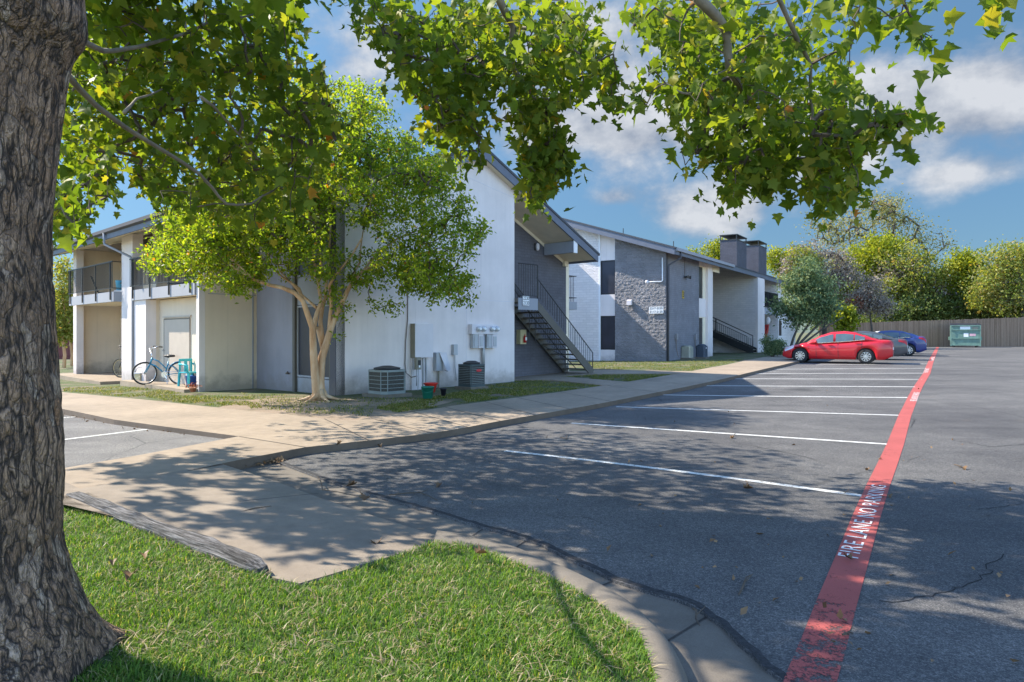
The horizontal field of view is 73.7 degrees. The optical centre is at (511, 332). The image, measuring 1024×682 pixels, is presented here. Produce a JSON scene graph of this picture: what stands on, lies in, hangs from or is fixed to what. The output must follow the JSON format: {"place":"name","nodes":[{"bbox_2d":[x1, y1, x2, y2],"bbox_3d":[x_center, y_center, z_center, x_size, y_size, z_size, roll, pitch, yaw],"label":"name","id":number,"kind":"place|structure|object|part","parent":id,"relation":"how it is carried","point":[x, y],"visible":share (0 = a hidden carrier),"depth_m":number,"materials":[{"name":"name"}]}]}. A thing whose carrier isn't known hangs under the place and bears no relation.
{"place":"outdoors","nodes":[
{"label":"outdoors","id":0,"kind":"place"},
{"bbox_2d":[64,415,221,467],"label":"side parking lot","id":1,"kind":"structure","parent":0,"point":[90,441],"depth_m":10.12,"materials":[{"name":"grey asphalt"}]},
{"bbox_2d":[63,464,434,586],"bbox_3d":[-2.534,1.641,6.069,4.048,0.290,2.061,0,0,39],"label":"concrete apron","id":2,"kind":"object","parent":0,"point":[301,536],"visible":0.69,"depth_m":5.79,"materials":[{"name":"beige concrete"}]},
{"bbox_2d":[317,476,358,496],"bbox_3d":[-1.878,1.573,6.968,0.190,0.018,1.138,0,0,-35],"label":"fallen twig","id":3,"kind":"object","parent":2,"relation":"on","point":[331,490],"visible":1,"depth_m":6.78,"materials":[{"name":"wood"}]},
{"bbox_2d":[63,500,677,681],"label":"front lawn","id":4,"kind":"structure","parent":0,"point":[107,657],"depth_m":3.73,"materials":[{"name":"plant"}]},
{"bbox_2d":[108,558,116,566],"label":"dry leaf","id":5,"kind":"object","parent":4,"relation":"on","point":[112,561],"visible":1,"depth_m":4.47,"materials":[{"name":"brown plant"}]},
{"bbox_2d":[122,569,135,580],"bbox_3d":[-2.366,1.489,4.224,0.089,0.066,0.085,0,0,33],"label":"dry leaf","id":6,"kind":"object","parent":4,"relation":"on","point":[128,574],"visible":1,"depth_m":4.22,"materials":[{"name":"brown plant"}]},
{"bbox_2d":[138,550,148,558],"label":"dry leaf","id":7,"kind":"object","parent":4,"relation":"on","point":[145,554],"visible":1,"depth_m":4.61,"materials":[{"name":"brown plant"}]},
{"bbox_2d":[66,491,268,575],"bbox_3d":[-2.857,1.561,5.401,3.148,0.160,0.149,0,0,38],"label":"timber edging","id":8,"kind":"object","parent":4,"relation":"on","point":[240,559],"visible":0.63,"depth_m":5.04,"materials":[{"name":"grey wood"}]},
{"bbox_2d":[474,543,487,553],"bbox_3d":[-0.219,1.481,4.655,0.086,0.060,0.086,0,0,15],"label":"dry leaf","id":9,"kind":"object","parent":4,"relation":"on","point":[480,550],"visible":1,"depth_m":4.67,"materials":[{"name":"brown plant"}]},
{"bbox_2d":[0,0,1017,681],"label":"sycamore tree","id":10,"kind":"object","parent":4,"relation":"on","point":[54,626],"visible":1,"depth_m":6.28,"materials":[{"name":"green plant"}]},
{"bbox_2d":[434,530,688,681],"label":"curb","id":11,"kind":"structure","parent":4,"relation":"on","point":[669,668],"depth_m":3.99,"materials":[{"name":"concrete"}]},
{"bbox_2d":[59,352,767,415],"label":"lawn","id":12,"kind":"structure","parent":0,"point":[257,392],"depth_m":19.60,"materials":[{"name":"plant"}]},
{"bbox_2d":[53,254,72,367],"bbox_3d":[-23.824,-0.969,35.995,2.978,6.380,2.563,0,0,0],"label":"slim tree","id":13,"kind":"object","parent":12,"relation":"on","point":[64,322],"visible":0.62,"depth_m":35.75,"materials":[{"name":"green plant"}]},
{"bbox_2d":[54,255,72,365],"bbox_3d":[-24.669,-0.961,38.066,3.341,6.609,2.440,0,0,0],"label":"slim tree","id":14,"kind":"object","parent":12,"relation":"on","point":[71,352],"visible":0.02,"depth_m":37.93,"materials":[{"name":"green plant"}]},
{"bbox_2d":[58,340,72,358],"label":"slat fence","id":15,"kind":"object","parent":12,"relation":"on","point":[60,351],"visible":0.04,"depth_m":48.00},
{"bbox_2d":[184,381,200,391],"bbox_3d":[-8.523,1.440,18.239,0.502,0.293,0.424,0,0,0],"label":"flower pot","id":16,"kind":"object","parent":12,"relation":"on","point":[193,388],"visible":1,"depth_m":18.17,"materials":[{"name":"ceramic"}]},
{"bbox_2d":[131,71,496,401],"bbox_3d":[-4.767,-2.381,15.950,8.842,8.033,4.525,0,0,0],"label":"crape myrtle tree","id":17,"kind":"object","parent":12,"relation":"on","point":[219,248],"visible":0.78,"depth_m":15.26,"materials":[{"name":"green plant"}]},
{"bbox_2d":[53,149,599,395],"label":"apartment building","id":18,"kind":"structure","parent":12,"relation":"on","point":[223,341],"depth_m":20.95,"materials":[{"name":"white paint"}]},
{"bbox_2d":[90,276,104,292],"bbox_3d":[-15.808,-1.689,26.530,0.950,0.950,0.560,0,0,-26],"label":"lounge chair","id":19,"kind":"object","parent":18,"relation":"on","point":[94,285],"visible":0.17,"depth_m":26.22,"materials":[{"name":"black metal"}]},
{"bbox_2d":[112,346,121,377],"bbox_3d":[-13.909,1.062,24.822,1.657,1.191,0.660,0,0,44],"label":"bicycle","id":20,"kind":"object","parent":18,"relation":"on","point":[117,364],"visible":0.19,"depth_m":25.09,"materials":[{"name":"black metal"}]},
{"bbox_2d":[114,280,121,291],"bbox_3d":[-14.279,-1.554,24.892,0.330,0.680,0.330,0,0,0],"label":"bucket","id":21,"kind":"object","parent":18,"relation":"on","point":[118,284],"visible":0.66,"depth_m":24.75,"materials":[{"name":"blue plastic"}]},
{"bbox_2d":[134,367,140,379],"bbox_3d":[-12.100,1.324,22.120,0.232,0.426,0.180,0,0,0],"label":"basket","id":22,"kind":"object","parent":18,"relation":"on","point":[137,376],"visible":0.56,"depth_m":22.05,"materials":[{"name":"beige wicker"}]},
{"bbox_2d":[132,346,178,384],"bbox_3d":[-10.666,1.003,20.968,1.687,1.191,0.641,0,0,-7],"label":"bicycle","id":23,"kind":"object","parent":18,"relation":"on","point":[164,374],"visible":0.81,"depth_m":20.84,"materials":[{"name":"blue metal"}]},
{"bbox_2d":[162,315,191,383],"bbox_3d":[-10.377,0.525,21.068,2.188,2.080,0.088,0,0,44],"label":"door","id":24,"kind":"structure","parent":18,"relation":"in","point":[177,331],"depth_m":21.02,"materials":[{"name":"beige metal"}]},
{"bbox_2d":[167,275,194,284],"bbox_3d":[-10.373,-1.689,21.670,0.560,0.950,0.950,0,0,14],"label":"lounge chair","id":25,"kind":"object","parent":18,"relation":"on","point":[175,283],"visible":0.14,"depth_m":21.24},
{"bbox_2d":[177,358,195,386],"bbox_3d":[-9.401,1.177,19.960,0.509,0.822,0.551,0,0,28],"label":"garden chair","id":26,"kind":"object","parent":18,"relation":"on","point":[186,369],"visible":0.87,"depth_m":19.86,"materials":[{"name":"teal plastic"}]},
{"bbox_2d":[185,375,195,385],"bbox_3d":[-9.401,1.426,20.010,0.330,0.320,0.330,0,0,0],"label":"storage tub","id":27,"kind":"object","parent":18,"relation":"on","point":[192,378],"visible":0.59,"depth_m":19.90,"materials":[{"name":"blue plastic"}]},
{"bbox_2d":[297,304,328,378],"bbox_3d":[-5.230,0.237,18.028,1.661,1.926,0.060,0,0,44],"label":"window","id":28,"kind":"structure","parent":18,"relation":"in","point":[303,343],"depth_m":18.32,"materials":[{"name":"grey glass"}]},
{"bbox_2d":[297,218,328,276],"bbox_3d":[-5.230,-2.225,18.028,1.661,1.450,0.060,0,0,44],"label":"window","id":29,"kind":"structure","parent":18,"relation":"in","point":[300,267],"depth_m":18.16,"materials":[{"name":"black glass"}]},
{"bbox_2d":[405,291,415,377],"bbox_3d":[-2.790,0.051,18.833,0.376,2.392,0.075,0,0,-31],"label":"wall cable","id":30,"kind":"object","parent":18,"relation":"attached to","point":[406,335],"depth_m":18.77,"materials":[{"name":"grey plastic"}]},
{"bbox_2d":[410,324,432,389],"bbox_3d":[-2.517,0.757,19.070,0.199,2.005,0.657,0,0,43],"label":"utility cabinet","id":31,"kind":"object","parent":18,"relation":"attached to","point":[421,340],"visible":0.88,"depth_m":18.96,"materials":[{"name":"white metal"}]},
{"bbox_2d":[451,344,457,379],"bbox_3d":[-1.672,0.881,20.018,0.119,1.062,0.184,0,0,43],"label":"junction box","id":32,"kind":"object","parent":18,"relation":"attached to","point":[454,349],"visible":1,"depth_m":19.98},
{"bbox_2d":[470,334,483,347],"bbox_3d":[-1.060,0.222,20.628,0.167,0.500,0.440,0,0,43],"label":"breaker box","id":33,"kind":"object","parent":18,"relation":"attached to","point":[476,340],"visible":1,"depth_m":20.53,"materials":[{"name":"grey metal"}]},
{"bbox_2d":[468,324,499,363],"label":"meter bank","id":34,"kind":"structure","parent":18,"relation":"attached to","point":[484,329],"depth_m":20.78,"materials":[{"name":"grey metal"}]},
{"bbox_2d":[485,334,496,347],"bbox_3d":[-0.663,0.232,21.039,0.177,0.500,0.440,0,0,43],"label":"breaker box","id":35,"kind":"object","parent":18,"relation":"attached to","point":[490,340],"visible":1,"depth_m":20.96,"materials":[{"name":"grey metal"}]},
{"bbox_2d":[516,330,526,343],"bbox_3d":[0.368,0.153,23.705,0.304,0.500,0.300,0,0,44],"label":"extinguisher cabinet","id":36,"kind":"object","parent":18,"relation":"attached to","point":[521,337],"visible":1,"depth_m":23.63,"materials":[{"name":"beige metal"}]},
{"bbox_2d":[523,296,528,304],"bbox_3d":[0.450,-1.025,22.034,0.025,0.300,0.300,0,0,43],"label":"number sign","id":37,"kind":"object","parent":18,"relation":"attached to","point":[525,300],"visible":1,"depth_m":22.02,"materials":[{"name":"white plastic"}]},
{"bbox_2d":[534,243,539,250],"bbox_3d":[0.897,-3.056,24.376,0.147,0.270,0.200,0,0,44],"label":"wall light","id":38,"kind":"object","parent":18,"relation":"attached to","point":[536,246],"visible":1,"depth_m":24.34,"materials":[{"name":"white plastic"}]},
{"bbox_2d":[219,397,452,419],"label":"bare earth","id":39,"kind":"structure","parent":12,"relation":"on","point":[346,415],"depth_m":14.35,"materials":[{"name":"soil"}]},
{"bbox_2d":[421,386,433,398],"bbox_3d":[-1.985,1.410,16.062,0.309,0.282,0.326,0,0,0],"label":"bucket","id":40,"kind":"object","parent":39,"relation":"on","point":[427,392],"visible":0.99,"depth_m":15.96,"materials":[{"name":"green plastic"}]},
{"bbox_2d":[423,382,437,391],"bbox_3d":[-2.111,1.429,17.736,0.400,0.245,0.400,0,0,0],"label":"basin","id":41,"kind":"object","parent":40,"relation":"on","point":[434,384],"visible":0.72,"depth_m":17.63,"materials":[{"name":"red plastic"}]},
{"bbox_2d":[362,365,411,397],"bbox_3d":[-3.105,1.239,16.964,0.878,0.826,0.878,0,0,44],"label":"condenser unit","id":42,"kind":"object","parent":12,"relation":"on","point":[388,381],"visible":0.99,"depth_m":16.69,"materials":[{"name":"metal"}]},
{"bbox_2d":[414,357,420,385],"bbox_3d":[-2.590,1.265,18.769,0.134,1.169,0.160,0,0,44],"label":"meter box","id":43,"kind":"object","parent":12,"relation":"on","point":[417,363],"visible":0.84,"depth_m":18.73,"materials":[{"name":"grey metal"}]},
{"bbox_2d":[433,352,450,387],"bbox_3d":[-2.000,1.181,19.558,0.269,1.220,0.538,0,0,74],"label":"telecom box","id":44,"kind":"object","parent":12,"relation":"on","point":[440,359],"visible":0.88,"depth_m":19.48,"materials":[{"name":"grey metal"}]},
{"bbox_2d":[440,388,446,395],"bbox_3d":[-1.685,1.459,16.767,0.175,0.183,0.173,0,0,0],"label":"plant pot","id":45,"kind":"object","parent":12,"relation":"on","point":[443,391],"visible":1,"depth_m":16.71,"materials":[{"name":"black plastic"}]},
{"bbox_2d":[455,361,487,389],"bbox_3d":[-1.133,1.222,19.100,0.670,0.857,0.670,0,0,43],"label":"condenser unit","id":46,"kind":"object","parent":12,"relation":"on","point":[471,374],"visible":0.99,"depth_m":18.91,"materials":[{"name":"metal"}]},
{"bbox_2d":[563,218,802,360],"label":"apartment building","id":47,"kind":"structure","parent":12,"relation":"on","point":[719,308],"depth_m":35.13,"materials":[{"name":"grey paint"}]},
{"bbox_2d":[601,316,614,349],"bbox_3d":[4.904,0.017,34.712,0.814,1.720,0.090,0,0,33],"label":"window","id":48,"kind":"structure","parent":47,"relation":"in","point":[607,322],"depth_m":34.69,"materials":[{"name":"black glass"}]},
{"bbox_2d":[601,260,614,294],"bbox_3d":[4.904,-2.796,34.712,0.814,1.738,0.090,0,0,33],"label":"window","id":49,"kind":"structure","parent":47,"relation":"in","point":[607,266],"depth_m":34.69,"materials":[{"name":"glass"}]},
{"bbox_2d":[645,258,662,283],"bbox_3d":[6.870,-2.977,33.004,0.852,1.270,0.169,0,0,8],"label":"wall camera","id":50,"kind":"object","parent":47,"relation":"attached to","point":[646,281],"depth_m":32.98,"materials":[{"name":"white metal"}]},
{"bbox_2d":[649,307,662,313],"bbox_3d":[7.002,-1.088,33.151,0.720,0.332,0.026,0,0,33],"label":"number sign","id":51,"kind":"object","parent":47,"relation":"attached to","point":[653,310],"visible":1,"depth_m":33.16,"materials":[{"name":"white plastic"}]},
{"bbox_2d":[675,334,678,356],"bbox_3d":[8.222,0.636,33.975,0.214,1.156,0.218,0,0,33],"label":"disconnect box","id":52,"kind":"object","parent":47,"relation":"attached to","point":[676,337],"visible":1,"depth_m":33.95,"materials":[{"name":"grey metal"}]},
{"bbox_2d":[699,317,704,343],"bbox_3d":[10.480,-0.075,37.867,0.080,1.565,1.394,0,0,33],"label":"window","id":53,"kind":"structure","parent":47,"relation":"in","point":[701,319],"depth_m":37.96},
{"bbox_2d":[699,266,704,298],"bbox_3d":[10.480,-2.777,37.867,0.080,1.789,1.394,0,0,33],"label":"window","id":54,"kind":"structure","parent":47,"relation":"in","point":[701,269],"depth_m":37.98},
{"bbox_2d":[765,316,769,336],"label":"hanging windsock","id":55,"kind":"object","parent":47,"relation":"hanging from","point":[767,320],"visible":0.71,"depth_m":49.88,"materials":[{"name":"red fabric"}]},
{"bbox_2d":[779,320,781,336],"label":"window","id":56,"kind":"structure","parent":47,"relation":"in","point":[780,326],"depth_m":53.80,"materials":[{"name":"glass"}]},
{"bbox_2d":[680,345,694,359],"bbox_3d":[8.929,1.033,34.842,0.657,0.794,0.657,0,0,33],"label":"condenser unit","id":57,"kind":"object","parent":12,"relation":"on","point":[686,352],"visible":0.98,"depth_m":34.62,"materials":[{"name":"metal"}]},
{"bbox_2d":[695,344,709,358],"bbox_3d":[9.843,1.006,35.422,0.627,0.822,0.627,0,0,33],"label":"condenser unit","id":58,"kind":"object","parent":12,"relation":"on","point":[701,351],"visible":0.99,"depth_m":35.22,"materials":[{"name":"metal"}]},
{"bbox_2d":[758,334,787,356],"bbox_3d":[13.771,0.704,35.929,1.724,1.310,1.001,0,0,0],"label":"round shrub","id":59,"kind":"object","parent":12,"relation":"on","point":[772,348],"visible":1,"depth_m":35.77,"materials":[{"name":"green plant"}]},
{"bbox_2d":[62,355,812,488],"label":"sidewalk","id":60,"kind":"structure","parent":0,"point":[251,438],"depth_m":11.88,"materials":[{"name":"concrete"}]},
{"bbox_2d":[53,0,1023,332],"label":"sky","id":61,"kind":"structure","parent":0,"point":[969,174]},
{"bbox_2d":[514,371,629,385],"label":"stair path","id":62,"kind":"structure","parent":0,"point":[557,378],"depth_m":22.45,"materials":[{"name":"concrete"}]},
{"bbox_2d":[594,370,693,374],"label":"side path","id":63,"kind":"structure","parent":0,"point":[621,372],"depth_m":24.83,"materials":[{"name":"concrete"}]},
{"bbox_2d":[280,346,1023,681],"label":"parking lot","id":64,"kind":"structure","parent":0,"point":[955,616],"depth_m":6.78,"materials":[{"name":"grey asphalt"}]},
{"bbox_2d":[347,478,356,485],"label":"dry leaf","id":65,"kind":"object","parent":64,"relation":"on","point":[352,482],"visible":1,"depth_m":7.29,"materials":[{"name":"brown plant"}]},
{"bbox_2d":[389,489,436,499],"bbox_3d":[-0.996,1.633,6.809,0.421,0.018,0.432,0,0,-18],"label":"fallen twig","id":66,"kind":"object","parent":64,"relation":"on","point":[412,492],"visible":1,"depth_m":6.92,"materials":[{"name":"wood"}]},
{"bbox_2d":[64,388,1018,661],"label":"leaf litter","id":67,"kind":"object","parent":64,"relation":"on","point":[742,612],"visible":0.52,"depth_m":4.78,"materials":[{"name":"brown plant"}]},
{"bbox_2d":[738,574,752,594],"bbox_3d":[1.514,1.633,4.447,0.031,0.018,0.404,0,0,31],"label":"fallen twig","id":68,"kind":"object","parent":64,"relation":"on","point":[742,587],"visible":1,"depth_m":4.43,"materials":[{"name":"wood"}]},
{"bbox_2d":[743,482,752,488],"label":"dry leaf","id":69,"kind":"object","parent":64,"relation":"on","point":[747,486],"visible":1,"depth_m":7.12,"materials":[{"name":"brown plant"}]},
{"bbox_2d":[774,235,870,334],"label":"bare tree","id":70,"kind":"object","parent":64,"relation":"on","point":[842,271],"visible":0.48,"depth_m":57.40,"materials":[{"name":"grey plant"}]},
{"bbox_2d":[783,331,893,363],"bbox_3d":[14.922,0.661,31.323,4.525,1.454,2.109,0,0,31],"label":"parked car","id":71,"kind":"object","parent":64,"relation":"on","point":[864,348],"visible":1,"depth_m":30.47,"materials":[{"name":"red metal"}]},
{"bbox_3d":[14.152,0.276,30.914,0.720,0.391,0.146,0,0,31],"label":"side window","id":72,"kind":"part","parent":71,"relation":"part of","materials":[{"name":"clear glass"}]},
{"bbox_3d":[14.856,0.232,30.493,0.720,0.364,0.148,0,0,31],"label":"side window","id":73,"kind":"part","parent":71,"relation":"part of","materials":[{"name":"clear glass"}]},
{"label":"side window","id":74,"kind":"part","parent":71,"relation":"part of","materials":[{"name":"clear glass"}]},
{"bbox_2d":[830,299,861,331],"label":"leafy shrub","id":75,"kind":"object","parent":64,"relation":"on","point":[847,321],"visible":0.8,"depth_m":54.66,"materials":[{"name":"green plant"}]},
{"bbox_2d":[842,624,853,635],"bbox_3d":[1.856,1.633,3.737,0.160,0.018,0.040,0,0,-42],"label":"fallen twig","id":76,"kind":"object","parent":64,"relation":"on","point":[845,633],"visible":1,"depth_m":3.71,"materials":[{"name":"wood"}]},
{"bbox_2d":[838,270,900,330],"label":"bare tree","id":77,"kind":"object","parent":64,"relation":"on","point":[865,298],"visible":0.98,"depth_m":56.55,"materials":[{"name":"grey plant"}]},
{"bbox_2d":[853,331,907,359],"bbox_3d":[17.700,0.635,35.020,4.524,1.454,2.108,0,0,31],"label":"parked car","id":78,"kind":"object","parent":64,"relation":"on","point":[900,346],"visible":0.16,"depth_m":33.39,"materials":[{"name":"grey metal"}]},
{"bbox_2d":[878,330,926,355],"bbox_3d":[22.027,0.604,40.469,4.374,1.480,2.108,0,0,31],"label":"parked car","id":79,"kind":"object","parent":64,"relation":"on","point":[917,343],"visible":0.34,"depth_m":39.03,"materials":[{"name":"blue metal"}]},
{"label":"side window","id":80,"kind":"part","parent":79,"relation":"part of","materials":[{"name":"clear glass"}]},
{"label":"side window","id":81,"kind":"part","parent":79,"relation":"part of","materials":[{"name":"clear glass"}]},
{"bbox_2d":[948,323,981,346],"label":"dumpster","id":82,"kind":"object","parent":64,"relation":"on","point":[965,334],"visible":0.97,"depth_m":61.02,"materials":[{"name":"green metal"}]},
{"bbox_2d":[957,234,1023,317],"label":"leafy tree","id":83,"kind":"object","parent":64,"relation":"on","point":[1004,287],"visible":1,"depth_m":65.83,"materials":[{"name":"green plant"}]},
{"bbox_2d":[971,305,1022,318],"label":"dark tree","id":84,"kind":"object","parent":64,"relation":"on","point":[987,315],"visible":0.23,"depth_m":68.47,"materials":[{"name":"green plant"}]},
{"bbox_2d":[795,333,818,342],"bbox_3d":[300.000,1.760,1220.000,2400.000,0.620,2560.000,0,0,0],"label":"ground","id":85,"kind":"structure","parent":0,"point":[803,335],"depth_m":295.85,"materials":[{"name":"beige concrete"}]},
{"bbox_2d":[240,462,778,681],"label":"gutter","id":86,"kind":"object","parent":85,"relation":"on","point":[707,650],"visible":0.48,"depth_m":4.24,"materials":[{"name":"concrete"}]},
{"bbox_2d":[359,491,369,499],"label":"dry leaf","id":87,"kind":"object","parent":86,"relation":"on","point":[363,497],"visible":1,"depth_m":6.47,"materials":[{"name":"brown plant"}]},
{"bbox_2d":[668,616,706,640],"bbox_3d":[0.979,1.668,3.839,0.014,0.001,0.472,0,0,44],"label":"gutter joint","id":88,"kind":"object","parent":86,"relation":"on","point":[677,634],"visible":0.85,"depth_m":3.84,"materials":[{"name":"grey concrete"}]},
{"bbox_2d":[692,606,705,625],"bbox_3d":[1.066,1.633,3.946,0.074,0.018,0.258,0,0,22],"label":"fallen twig","id":89,"kind":"object","parent":86,"relation":"on","point":[695,610],"visible":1,"depth_m":3.97,"materials":[{"name":"wood"}]},
{"bbox_2d":[686,231,727,259],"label":"leafy tree","id":90,"kind":"object","parent":85,"relation":"on","point":[714,252],"visible":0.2,"depth_m":79.36,"materials":[{"name":"green plant"}]},
{"bbox_2d":[767,241,808,278],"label":"leafy tree","id":91,"kind":"object","parent":85,"relation":"on","point":[771,260],"visible":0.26,"depth_m":77.42,"materials":[{"name":"green plant"}]},
{"bbox_2d":[764,250,851,345],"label":"juniper tree","id":92,"kind":"object","parent":85,"relation":"on","point":[814,304],"visible":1,"depth_m":40.68,"materials":[{"name":"green plant"}]},
{"bbox_2d":[805,269,864,335],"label":"dark tree","id":93,"kind":"object","parent":85,"relation":"on","point":[845,289],"visible":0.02,"depth_m":85.14,"materials":[{"name":"green plant"}]},
{"bbox_2d":[829,284,872,323],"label":"dark tree","id":94,"kind":"object","parent":85,"relation":"on","point":[849,303],"visible":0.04,"depth_m":85.20,"materials":[{"name":"green plant"}]},
{"bbox_2d":[830,229,918,293],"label":"leafy tree","id":95,"kind":"object","parent":85,"relation":"on","point":[863,254],"visible":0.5,"depth_m":72.96,"materials":[{"name":"green plant"}]},
{"bbox_2d":[795,183,966,321],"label":"tall tree","id":96,"kind":"object","parent":85,"relation":"on","point":[891,212],"visible":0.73,"depth_m":81.20,"materials":[{"name":"green plant"}]},
{"bbox_2d":[859,287,954,331],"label":"dark tree","id":97,"kind":"object","parent":85,"relation":"on","point":[911,309],"visible":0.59,"depth_m":69.12,"materials":[{"name":"green plant"}]},
{"bbox_2d":[862,237,968,303],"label":"leafy tree","id":98,"kind":"object","parent":85,"relation":"on","point":[911,271],"visible":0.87,"depth_m":70.64,"materials":[{"name":"green plant"}]},
{"bbox_2d":[819,317,1023,346],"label":"board fence","id":99,"kind":"object","parent":85,"relation":"on","point":[1002,332],"visible":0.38,"depth_m":63.98,"materials":[{"name":"brown wood"}]},
{"bbox_2d":[919,286,1000,319],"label":"dark tree","id":100,"kind":"object","parent":85,"relation":"on","point":[960,311],"visible":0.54,"depth_m":69.85,"materials":[{"name":"green plant"}]},
{"bbox_2d":[933,243,992,314],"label":"leafy tree","id":101,"kind":"object","parent":85,"relation":"on","point":[959,261],"visible":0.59,"depth_m":71.41,"materials":[{"name":"green plant"}]}
]}

